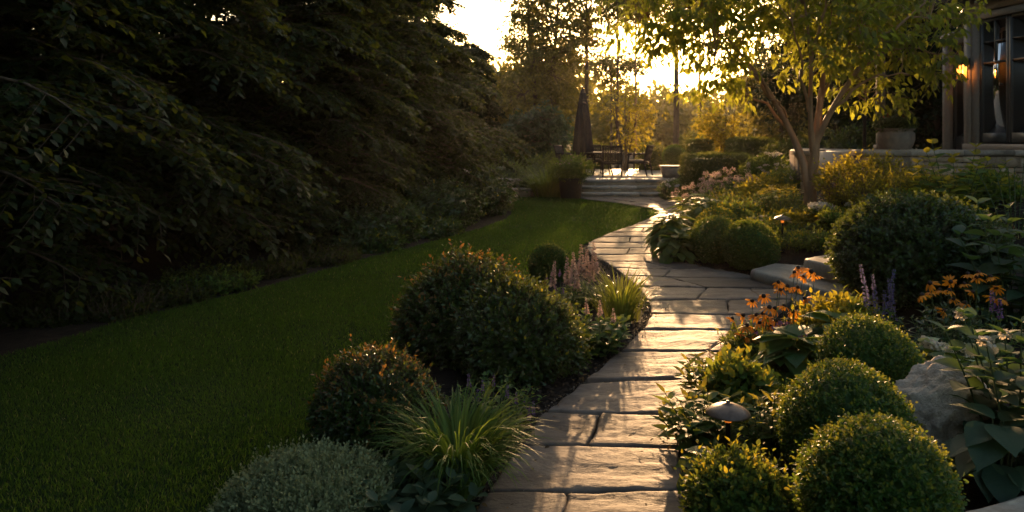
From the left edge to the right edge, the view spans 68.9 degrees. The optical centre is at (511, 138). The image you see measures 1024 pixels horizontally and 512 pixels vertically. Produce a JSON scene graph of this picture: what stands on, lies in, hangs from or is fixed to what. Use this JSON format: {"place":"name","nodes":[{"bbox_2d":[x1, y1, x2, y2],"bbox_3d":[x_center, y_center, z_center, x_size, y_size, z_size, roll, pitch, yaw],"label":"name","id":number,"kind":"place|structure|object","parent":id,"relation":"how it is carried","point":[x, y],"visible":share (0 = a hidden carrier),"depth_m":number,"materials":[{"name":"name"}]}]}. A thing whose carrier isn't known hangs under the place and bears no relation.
{"place":"outdoors","nodes":[
{"label":"outdoors","id":0,"kind":"place"},
{"bbox_2d":[0,196,659,511],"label":"lawn","id":1,"kind":"structure","parent":0,"point":[104,498],"depth_m":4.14,"materials":[{"name":"green plant"}]},
{"bbox_2d":[545,151,596,198],"bbox_3d":[1.486,0.929,18.989,1.334,1.241,1.192,0,0,0],"label":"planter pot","id":2,"kind":"object","parent":1,"relation":"on","point":[572,175],"visible":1,"depth_m":18.76,"materials":[{"name":"green plant"}]},
{"bbox_2d":[33,0,961,101],"label":"sky","id":3,"kind":"structure","parent":0,"point":[479,19],"materials":[{"name":"white"}]},
{"bbox_2d":[0,146,1023,511],"bbox_3d":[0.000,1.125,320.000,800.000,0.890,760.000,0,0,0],"label":"ground","id":4,"kind":"structure","parent":0,"point":[18,338],"depth_m":7.43,"materials":[{"name":"soil"}]},
{"bbox_2d":[72,280,164,322],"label":"woodland shrub","id":5,"kind":"object","parent":4,"relation":"on","point":[139,308],"visible":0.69,"depth_m":6.44,"materials":[{"name":"green plant"}]},
{"bbox_2d":[0,0,245,313],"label":"hornbeam tree","id":6,"kind":"object","parent":4,"relation":"on","point":[17,96],"visible":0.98,"depth_m":6.51,"materials":[{"name":"green plant"}]},
{"bbox_2d":[0,0,257,282],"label":"evergreen tree","id":7,"kind":"object","parent":4,"relation":"on","point":[191,241],"visible":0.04,"depth_m":9.35,"materials":[{"name":"green plant"}]},
{"bbox_2d":[29,0,282,241],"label":"evergreen tree","id":8,"kind":"object","parent":4,"relation":"on","point":[126,106],"visible":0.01,"depth_m":13.56,"materials":[{"name":"green plant"}]},
{"bbox_2d":[119,271,216,308],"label":"woodland shrub","id":9,"kind":"object","parent":4,"relation":"on","point":[183,295],"visible":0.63,"depth_m":7.01,"materials":[{"name":"green plant"}]},
{"bbox_2d":[0,0,348,318],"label":"hornbeam tree","id":10,"kind":"object","parent":4,"relation":"on","point":[212,193],"visible":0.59,"depth_m":8.25,"materials":[{"name":"green plant"}]},
{"bbox_2d":[154,253,264,295],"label":"woodland shrub","id":11,"kind":"object","parent":4,"relation":"on","point":[221,279],"visible":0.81,"depth_m":7.54,"materials":[{"name":"green plant"}]},
{"bbox_2d":[86,0,431,245],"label":"hornbeam tree","id":12,"kind":"object","parent":4,"relation":"on","point":[335,92],"visible":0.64,"depth_m":10.91,"materials":[{"name":"green plant"}]},
{"bbox_2d":[229,251,311,281],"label":"woodland shrub","id":13,"kind":"object","parent":4,"relation":"on","point":[280,269],"visible":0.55,"depth_m":8.48,"materials":[{"name":"green plant"}]},
{"bbox_2d":[200,435,398,511],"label":"sage shrub","id":14,"kind":"object","parent":4,"relation":"on","point":[320,476],"visible":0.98,"depth_m":2.86,"materials":[{"name":"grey plant"}]},
{"bbox_2d":[276,239,362,267],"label":"woodland shrub","id":15,"kind":"object","parent":4,"relation":"on","point":[331,255],"visible":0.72,"depth_m":9.40,"materials":[{"name":"green plant"}]},
{"bbox_2d":[324,221,410,253],"bbox_3d":[-2.038,1.466,10.506,1.180,0.613,1.104,0,0,0],"label":"laurel","id":16,"kind":"object","parent":4,"relation":"on","point":[388,241],"visible":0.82,"depth_m":10.21,"materials":[{"name":"green plant"}]},
{"bbox_2d":[311,192,426,245],"bbox_3d":[-2.210,1.231,11.262,1.882,0.931,2.197,0,0,0],"label":"laurel","id":17,"kind":"object","parent":4,"relation":"on","point":[395,218],"visible":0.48,"depth_m":10.79,"materials":[{"name":"green plant"}]},
{"bbox_2d":[303,333,450,465],"bbox_3d":[-0.667,1.285,3.666,0.750,0.637,0.732,0,0,0],"label":"bronze tip shrub","id":18,"kind":"object","parent":4,"relation":"on","point":[355,389],"visible":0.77,"depth_m":3.48,"materials":[{"name":"green plant"}]},
{"bbox_2d":[267,0,507,205],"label":"hornbeam tree","id":19,"kind":"object","parent":4,"relation":"on","point":[421,56],"visible":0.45,"depth_m":13.66,"materials":[{"name":"green plant"}]},
{"bbox_2d":[344,446,487,511],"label":"leafy plant","id":20,"kind":"object","parent":4,"relation":"on","point":[421,494],"visible":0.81,"depth_m":2.93,"materials":[{"name":"green plant"}]},
{"bbox_2d":[308,0,536,200],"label":"hornbeam tree","id":21,"kind":"object","parent":4,"relation":"on","point":[444,30],"visible":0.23,"depth_m":16.89,"materials":[{"name":"green plant"}]},
{"bbox_2d":[375,174,488,227],"bbox_3d":[-1.574,1.122,13.192,2.012,1.066,2.113,0,0,28],"label":"laurel","id":22,"kind":"object","parent":4,"relation":"on","point":[451,202],"visible":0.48,"depth_m":12.88,"materials":[{"name":"green plant"}]},
{"bbox_2d":[404,211,465,239],"bbox_3d":[-1.400,1.483,12.156,1.318,0.642,1.784,0,0,0],"label":"laurel","id":23,"kind":"object","parent":4,"relation":"on","point":[438,227],"visible":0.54,"depth_m":11.76,"materials":[{"name":"green plant"}]},
{"bbox_2d":[385,238,526,370],"bbox_3d":[-0.361,1.182,5.346,1.055,0.902,0.887,0,0,0],"label":"dense shrub","id":24,"kind":"object","parent":4,"relation":"on","point":[426,302],"visible":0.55,"depth_m":5.14,"materials":[{"name":"green plant"}]},
{"bbox_2d":[356,371,561,499],"bbox_3d":[-0.229,1.313,3.247,0.872,0.454,0.871,0,0,-35],"label":"grass clump","id":25,"kind":"object","parent":4,"relation":"on","point":[464,435],"visible":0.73,"depth_m":3.21,"materials":[{"name":"green plant"}]},
{"bbox_2d":[440,43,507,168],"bbox_3d":[-1.758,-1.131,30.474,3.668,5.677,3.726,0,0,-36],"label":"evergreen tree","id":26,"kind":"object","parent":4,"relation":"on","point":[492,107],"visible":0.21,"depth_m":30.05,"materials":[{"name":"green plant"}]},
{"bbox_2d":[448,167,516,216],"bbox_3d":[-0.847,1.110,15.169,1.918,1.120,1.686,0,0,0],"label":"laurel","id":27,"kind":"object","parent":4,"relation":"on","point":[492,207],"visible":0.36,"depth_m":14.88,"materials":[{"name":"green plant"}]},
{"bbox_2d":[445,371,543,443],"bbox_3d":[-0.087,1.426,3.853,0.535,0.460,0.535,0,0,0],"label":"catmint","id":28,"kind":"object","parent":4,"relation":"on","point":[505,395],"visible":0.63,"depth_m":3.81,"materials":[{"name":"green plant"}]},
{"bbox_2d":[455,43,576,165],"bbox_3d":[0.263,-1.723,37.898,6.409,6.655,6.377,0,0,34],"label":"broadleaf tree","id":29,"kind":"object","parent":4,"relation":"on","point":[498,78],"visible":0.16,"depth_m":36.98,"materials":[{"name":"green plant"}]},
{"bbox_2d":[444,257,597,393],"bbox_3d":[0.066,1.215,4.990,1.024,0.809,1.013,0,0,0],"label":"dense shrub","id":30,"kind":"object","parent":4,"relation":"on","point":[515,326],"visible":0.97,"depth_m":4.70,"materials":[{"name":"green plant"}]},
{"bbox_2d":[499,99,575,164],"bbox_3d":[0.951,0.060,26.524,3.221,2.908,3.196,0,0,0],"label":"blue green tree","id":31,"kind":"object","parent":4,"relation":"on","point":[542,131],"visible":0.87,"depth_m":25.72,"materials":[{"name":"green plant"}]},
{"bbox_2d":[520,165,561,197],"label":"drooping fern","id":32,"kind":"object","parent":4,"relation":"on","point":[544,187],"visible":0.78,"depth_m":19.11,"materials":[{"name":"green plant"}]},
{"bbox_2d":[493,0,596,132],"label":"lacy tree","id":33,"kind":"object","parent":4,"relation":"on","point":[536,45],"visible":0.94,"depth_m":33.07,"materials":[{"name":"green plant"}]},
{"bbox_2d":[149,55,941,151],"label":"forest","id":34,"kind":"object","parent":4,"relation":"on","point":[662,131],"visible":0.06,"depth_m":66.39,"materials":[{"name":"green plant"}]},
{"bbox_2d":[526,240,570,281],"bbox_3d":[0.396,1.348,8.197,0.535,0.467,0.503,0,0,0],"label":"boxwood ball","id":35,"kind":"object","parent":4,"relation":"on","point":[542,258],"visible":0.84,"depth_m":8.06,"materials":[{"name":"green plant"}]},
{"bbox_2d":[549,242,605,309],"bbox_3d":[0.609,1.341,6.905,0.557,0.788,0.509,0,0,0],"label":"astilbe","id":36,"kind":"object","parent":4,"relation":"on","point":[573,277],"visible":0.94,"depth_m":6.87,"materials":[{"name":"pink plant"}]},
{"bbox_2d":[550,0,614,107],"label":"lacy tree","id":37,"kind":"object","parent":4,"relation":"on","point":[594,42],"visible":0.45,"depth_m":35.91,"materials":[{"name":"green plant"}]},
{"bbox_2d":[571,299,630,357],"bbox_3d":[0.596,1.359,5.388,0.584,0.417,0.586,0,0,0],"label":"salvia","id":38,"kind":"object","parent":4,"relation":"on","point":[606,333],"visible":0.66,"depth_m":5.32,"materials":[{"name":"green plant"}]},
{"bbox_2d":[573,0,644,168],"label":"slender tree","id":39,"kind":"object","parent":4,"relation":"on","point":[607,15],"visible":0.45,"depth_m":33.01,"materials":[{"name":"green plant"}]},
{"bbox_2d":[580,44,655,144],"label":"broadleaf tree","id":40,"kind":"object","parent":4,"relation":"on","point":[626,66],"visible":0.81,"depth_m":43.26,"materials":[{"name":"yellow plant"}]},
{"bbox_2d":[576,263,665,323],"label":"strap leaf clump","id":41,"kind":"object","parent":4,"relation":"on","point":[625,303],"visible":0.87,"depth_m":6.29,"materials":[{"name":"green plant"}]},
{"bbox_2d":[635,138,668,169],"bbox_3d":[5.052,0.783,26.480,1.425,1.624,1.394,0,0,0],"label":"patio chair","id":42,"kind":"object","parent":4,"relation":"on","point":[656,159],"visible":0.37,"depth_m":26.13,"materials":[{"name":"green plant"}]},
{"bbox_2d":[606,0,729,144],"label":"tall tree","id":43,"kind":"object","parent":4,"relation":"on","point":[676,118],"visible":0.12,"depth_m":29.91,"materials":[{"name":"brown plant"}]},
{"bbox_2d":[643,210,697,252],"bbox_3d":[2.080,1.264,9.799,0.760,0.638,0.743,0,0,0],"label":"hosta mound","id":44,"kind":"object","parent":4,"relation":"on","point":[653,238],"visible":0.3,"depth_m":9.69,"materials":[{"name":"green plant"}]},
{"bbox_2d":[652,227,703,263],"bbox_3d":[2.075,1.345,9.280,0.682,0.459,0.728,0,0,0],"label":"hosta mound","id":45,"kind":"object","parent":4,"relation":"on","point":[677,249],"visible":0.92,"depth_m":9.13,"materials":[{"name":"green plant"}]},
{"bbox_2d":[663,193,724,231],"bbox_3d":[2.832,1.163,11.225,1.035,0.664,0.937,0,0,0],"label":"hosta mound","id":46,"kind":"object","parent":4,"relation":"on","point":[695,211],"visible":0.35,"depth_m":11.20,"materials":[{"name":"green plant"}]},
{"bbox_2d":[671,343,727,391],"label":"leafy plant","id":47,"kind":"object","parent":4,"relation":"on","point":[693,374],"visible":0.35,"depth_m":4.48,"materials":[{"name":"green plant"}]},
{"bbox_2d":[650,377,756,454],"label":"leafy plant","id":48,"kind":"object","parent":4,"relation":"on","point":[690,421],"visible":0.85,"depth_m":3.69,"materials":[{"name":"green plant"}]},
{"bbox_2d":[689,214,733,263],"bbox_3d":[2.500,1.228,9.175,0.668,0.603,0.703,0,0,0],"label":"boxwood ball","id":49,"kind":"object","parent":4,"relation":"on","point":[708,234],"visible":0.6,"depth_m":9.02,"materials":[{"name":"green plant"}]},
{"bbox_2d":[677,150,754,205],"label":"clipped hedge","id":50,"kind":"object","parent":4,"relation":"on","point":[693,166],"visible":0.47,"depth_m":16.04,"materials":[{"name":"green plant"}]},
{"bbox_2d":[689,99,749,153],"bbox_3d":[6.583,0.043,23.286,2.102,2.521,2.018,0,0,-38],"label":"golden tree","id":51,"kind":"object","parent":4,"relation":"on","point":[722,135],"visible":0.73,"depth_m":23.15,"materials":[{"name":"yellow plant"}]},
{"bbox_2d":[697,166,757,202],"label":"perennial","id":52,"kind":"object","parent":4,"relation":"on","point":[710,182],"visible":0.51,"depth_m":13.50,"materials":[{"name":"pink plant"}]},
{"bbox_2d":[706,400,750,450],"bbox_3d":[0.984,1.396,3.400,0.199,0.408,0.199,0,0,0],"label":"path light","id":53,"kind":"object","parent":4,"relation":"on","point":[727,412],"visible":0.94,"depth_m":3.36,"materials":[{"name":"grey metal"}]},
{"bbox_2d":[673,426,800,511],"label":"ground cover shrub","id":54,"kind":"object","parent":4,"relation":"on","point":[722,480],"visible":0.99,"depth_m":2.88,"materials":[{"name":"green plant"}]},
{"bbox_2d":[700,196,773,221],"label":"perennial clump","id":55,"kind":"object","parent":4,"relation":"on","point":[737,208],"visible":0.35,"depth_m":10.63,"materials":[{"name":"green plant"}]},
{"bbox_2d":[689,343,788,423],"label":"perennial clump","id":56,"kind":"object","parent":4,"relation":"on","point":[736,371],"visible":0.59,"depth_m":4.11,"materials":[{"name":"green plant"}]},
{"bbox_2d":[724,135,776,157],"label":"clipped hedge","id":57,"kind":"object","parent":4,"relation":"on","point":[750,145],"visible":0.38,"depth_m":20.54,"materials":[{"name":"green plant"}]},
{"bbox_2d":[719,216,782,271],"bbox_3d":[2.743,1.206,8.589,0.689,0.618,0.696,0,0,0],"label":"boxwood ball","id":58,"kind":"object","parent":4,"relation":"on","point":[749,244],"visible":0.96,"depth_m":8.41,"materials":[{"name":"green plant"}]},
{"bbox_2d":[732,380,789,466],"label":"upright plant","id":59,"kind":"object","parent":4,"relation":"on","point":[763,430],"visible":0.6,"depth_m":3.56,"materials":[{"name":"green plant"}]},
{"bbox_2d":[735,151,788,190],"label":"white flower shrub","id":60,"kind":"object","parent":4,"relation":"on","point":[758,165],"visible":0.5,"depth_m":14.02,"materials":[{"name":"green plant"}]},
{"bbox_2d":[732,170,797,199],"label":"perennial clump","id":61,"kind":"object","parent":4,"relation":"on","point":[755,184],"visible":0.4,"depth_m":12.44,"materials":[{"name":"green plant"}]},
{"bbox_2d":[717,265,821,359],"bbox_3d":[1.746,1.201,4.995,0.736,0.702,0.520,0,0,0],"label":"coneflower plant","id":62,"kind":"object","parent":4,"relation":"on","point":[757,317],"visible":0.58,"depth_m":4.98,"materials":[{"name":"orange plant"}]},
{"bbox_2d":[722,42,821,144],"bbox_3d":[9.777,-1.103,27.372,4.087,5.409,4.818,0,0,0],"label":"broadleaf tree","id":63,"kind":"object","parent":4,"relation":"on","point":[763,127],"visible":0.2,"depth_m":26.76,"materials":[{"name":"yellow plant"}]},
{"bbox_2d":[755,183,802,212],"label":"perennial","id":64,"kind":"object","parent":4,"relation":"on","point":[787,197],"visible":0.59,"depth_m":10.94,"materials":[{"name":"green plant"}]},
{"bbox_2d":[750,324,823,391],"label":"hosta","id":65,"kind":"object","parent":4,"relation":"on","point":[783,353],"visible":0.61,"depth_m":4.45,"materials":[{"name":"green plant"}]},
{"bbox_2d":[588,0,991,204],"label":"multi stem tree","id":66,"kind":"object","parent":4,"relation":"on","point":[883,23],"visible":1,"depth_m":10.19,"materials":[{"name":"green plant"}]},
{"bbox_2d":[774,197,818,227],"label":"perennial clump","id":67,"kind":"object","parent":4,"relation":"on","point":[796,215],"visible":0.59,"depth_m":9.57,"materials":[{"name":"green plant"}]},
{"bbox_2d":[774,221,831,253],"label":"perennial clump","id":68,"kind":"object","parent":4,"relation":"on","point":[801,239],"visible":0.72,"depth_m":8.74,"materials":[{"name":"green plant"}]},
{"bbox_2d":[750,263,858,306],"bbox_3d":[3.318,1.555,7.457,1.539,0.329,1.847,0,0,0],"label":"stone step","id":69,"kind":"object","parent":4,"relation":"on","point":[771,274],"visible":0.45,"depth_m":7.45,"materials":[{"name":"grey stone"}]},
{"bbox_2d":[781,287,872,336],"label":"perennial clump","id":70,"kind":"object","parent":4,"relation":"on","point":[823,304],"visible":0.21,"depth_m":5.49,"materials":[{"name":"green plant"}]},
{"bbox_2d":[738,1,917,146],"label":"broadleaf tree","id":71,"kind":"object","parent":4,"relation":"on","point":[793,114],"visible":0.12,"depth_m":21.05,"materials":[{"name":"green plant"}]},
{"bbox_2d":[801,310,861,339],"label":"hosta","id":72,"kind":"object","parent":4,"relation":"on","point":[820,315],"visible":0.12,"depth_m":5.25,"materials":[{"name":"green plant"}]},
{"bbox_2d":[814,202,857,233],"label":"perennial clump","id":73,"kind":"object","parent":4,"relation":"on","point":[828,217],"visible":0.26,"depth_m":8.89,"materials":[{"name":"green plant"}]},
{"bbox_2d":[801,255,888,304],"bbox_3d":[3.505,1.393,7.353,1.052,0.354,1.563,0,0,0],"label":"stone step","id":74,"kind":"object","parent":4,"relation":"on","point":[817,265],"visible":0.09,"depth_m":7.36,"materials":[{"name":"grey stone"}]},
{"bbox_2d":[817,170,873,209],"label":"golden shrub","id":75,"kind":"object","parent":4,"relation":"on","point":[835,198],"visible":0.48,"depth_m":9.60,"materials":[{"name":"green plant"}]},
{"bbox_2d":[822,121,875,148],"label":"border shrub","id":76,"kind":"object","parent":4,"relation":"on","point":[852,138],"visible":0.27,"depth_m":15.30,"materials":[{"name":"green plant"}]},
{"bbox_2d":[774,352,925,478],"bbox_3d":[1.465,1.227,3.272,0.602,0.565,0.615,0,0,0],"label":"boxwood ball","id":77,"kind":"object","parent":4,"relation":"on","point":[828,390],"visible":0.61,"depth_m":3.17,"materials":[{"name":"green plant"}]},
{"bbox_2d":[772,1,960,147],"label":"broadleaf tree","id":78,"kind":"object","parent":4,"relation":"on","point":[840,116],"visible":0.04,"depth_m":16.77,"materials":[{"name":"green plant"}]},
{"bbox_2d":[809,308,927,392],"bbox_3d":[2.000,1.246,4.202,0.628,0.542,0.610,0,0,0],"label":"boxwood ball","id":79,"kind":"object","parent":4,"relation":"on","point":[887,349],"visible":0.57,"depth_m":4.06,"materials":[{"name":"green plant"}]},
{"bbox_2d":[810,146,926,196],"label":"golden shrub","id":80,"kind":"object","parent":4,"relation":"on","point":[830,171],"visible":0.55,"depth_m":9.88,"materials":[{"name":"yellow plant"}]},
{"bbox_2d":[789,148,953,188],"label":"terrace","id":81,"kind":"structure","parent":4,"relation":"on","point":[828,156],"depth_m":11.98,"materials":[{"name":"stone"}]},
{"bbox_2d":[871,108,918,149],"bbox_3d":[5.636,-0.122,11.003,0.674,0.665,0.638,0,0,-42],"label":"planter pot","id":82,"kind":"object","parent":81,"relation":"on","point":[894,131],"visible":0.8,"depth_m":10.81,"materials":[{"name":"grey concrete"}]},
{"bbox_2d":[930,0,1023,149],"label":"house","id":83,"kind":"structure","parent":81,"relation":"on","point":[986,108],"depth_m":11.55,"materials":[{"name":"beige"}]},
{"bbox_2d":[953,44,963,149],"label":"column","id":84,"kind":"structure","parent":83,"relation":"in","point":[958,91],"depth_m":12.33,"materials":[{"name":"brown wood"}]},
{"bbox_2d":[980,14,1008,142],"bbox_3d":[7.357,-0.895,11.377,0.130,1.910,0.550,0,0,-9],"label":"window","id":85,"kind":"structure","parent":83,"relation":"in","point":[992,128],"depth_m":11.43,"materials":[{"name":"black glass"}]},
{"bbox_2d":[1009,11,1023,142],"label":"window","id":86,"kind":"structure","parent":83,"relation":"in","point":[1016,20],"depth_m":11.01,"materials":[{"name":"black glass"}]},
{"bbox_2d":[787,407,972,511],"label":"boxwood ball","id":87,"kind":"object","parent":4,"relation":"on","point":[878,463],"visible":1,"depth_m":2.56,"materials":[{"name":"green plant"}]},
{"bbox_2d":[859,265,904,333],"bbox_3d":[2.685,1.315,5.455,0.370,0.812,0.409,0,0,20],"label":"lupin","id":88,"kind":"object","parent":4,"relation":"on","point":[890,298],"visible":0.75,"depth_m":5.41,"materials":[{"name":"purple plant"}]},
{"bbox_2d":[837,0,963,148],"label":"broadleaf tree","id":89,"kind":"object","parent":4,"relation":"on","point":[929,116],"visible":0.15,"depth_m":14.84,"materials":[{"name":"green plant"}]},
{"bbox_2d":[834,161,967,207],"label":"golden shrub","id":90,"kind":"object","parent":4,"relation":"on","point":[847,188],"visible":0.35,"depth_m":8.91,"materials":[{"name":"yellow plant"}]},
{"bbox_2d":[821,184,1020,310],"bbox_3d":[3.595,0.926,6.601,1.562,1.044,1.618,0,0,0],"label":"glossy shrub","id":91,"kind":"object","parent":4,"relation":"on","point":[882,237],"visible":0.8,"depth_m":6.17,"materials":[{"name":"green plant"}]},
{"bbox_2d":[849,149,1023,186],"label":"stone wall","id":92,"kind":"structure","parent":4,"relation":"on","point":[1016,157],"depth_m":10.48,"materials":[{"name":"grey stone"}]},
{"bbox_2d":[894,355,997,478],"bbox_3d":[2.051,1.330,3.555,0.481,0.521,0.468,0,0,39],"label":"boulder","id":93,"kind":"object","parent":4,"relation":"on","point":[926,385],"visible":0.36,"depth_m":3.44,"materials":[{"name":"stone"}]},
{"bbox_2d":[911,335,987,377],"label":"variegated plant","id":94,"kind":"object","parent":4,"relation":"on","point":[941,348],"visible":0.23,"depth_m":4.42,"materials":[{"name":"green plant"}]},
{"bbox_2d":[899,138,1012,213],"bbox_3d":[4.891,0.453,8.207,1.038,0.910,1.145,0,0,0],"label":"tall shrub","id":95,"kind":"object","parent":4,"relation":"on","point":[969,179],"visible":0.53,"depth_m":8.11,"materials":[{"name":"green plant"}]},
{"bbox_2d":[895,270,1017,370],"bbox_3d":[3.010,1.203,5.015,0.693,0.698,0.668,0,0,-23],"label":"coneflower plant","id":96,"kind":"object","parent":4,"relation":"on","point":[944,312],"visible":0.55,"depth_m":5.01,"materials":[{"name":"orange plant"}]},
{"bbox_2d":[927,306,1023,494],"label":"hydrangea","id":97,"kind":"object","parent":4,"relation":"on","point":[1007,380],"visible":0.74,"depth_m":3.37,"materials":[{"name":"green plant"}]},
{"bbox_2d":[935,163,1023,205],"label":"perennial clump","id":98,"kind":"object","parent":4,"relation":"on","point":[1004,193],"visible":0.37,"depth_m":8.35,"materials":[{"name":"green plant"}]},
{"bbox_2d":[938,403,1023,504],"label":"broad leaf plant","id":99,"kind":"object","parent":4,"relation":"on","point":[979,450],"visible":0.89,"depth_m":3.03,"materials":[{"name":"green plant"}]},
{"bbox_2d":[945,195,1023,332],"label":"leafy plant","id":100,"kind":"object","parent":4,"relation":"on","point":[998,264],"visible":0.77,"depth_m":5.60,"materials":[{"name":"green plant"}]},
{"bbox_2d":[966,495,1023,511],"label":"stone slab","id":101,"kind":"structure","parent":4,"relation":"on","point":[1016,504],"depth_m":2.82,"materials":[{"name":"grey stone"}]},
{"bbox_2d":[977,150,1023,238],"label":"wispy plant","id":102,"kind":"object","parent":4,"relation":"on","point":[1022,216],"visible":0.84,"depth_m":7.43,"materials":[{"name":"green plant"}]},
{"bbox_2d":[464,169,679,186],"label":"patio","id":103,"kind":"structure","parent":0,"point":[640,173],"depth_m":22.92,"materials":[{"name":"stone"}]},
{"bbox_2d":[572,86,592,174],"bbox_3d":[2.123,-0.245,22.350,0.581,2.690,0.581,0,0,25],"label":"patio umbrella","id":104,"kind":"object","parent":103,"relation":"on","point":[582,141],"visible":0.87,"depth_m":22.18,"materials":[{"name":"brown fabric"}]},
{"bbox_2d":[586,81,668,170],"bbox_3d":[3.901,-0.339,25.584,2.866,3.285,2.803,0,0,-43],"label":"golden tree","id":105,"kind":"object","parent":103,"relation":"on","point":[640,119],"visible":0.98,"depth_m":25.58,"materials":[{"name":"yellow plant"}]},
{"bbox_2d":[659,144,686,177],"bbox_3d":[4.563,0.625,21.000,0.732,0.950,0.728,0,0,0],"label":"planter box","id":106,"kind":"object","parent":103,"relation":"on","point":[670,154],"visible":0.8,"depth_m":20.76,"materials":[{"name":"grey ceramic"}]},
{"bbox_2d":[581,178,664,196],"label":"stone steps","id":107,"kind":"structure","parent":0,"point":[619,187],"depth_m":19.64,"materials":[{"name":"grey stone"}]},
{"bbox_2d":[476,197,794,511],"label":"path","id":108,"kind":"structure","parent":0,"point":[578,464],"depth_m":4.24,"materials":[{"name":"grey stone"}]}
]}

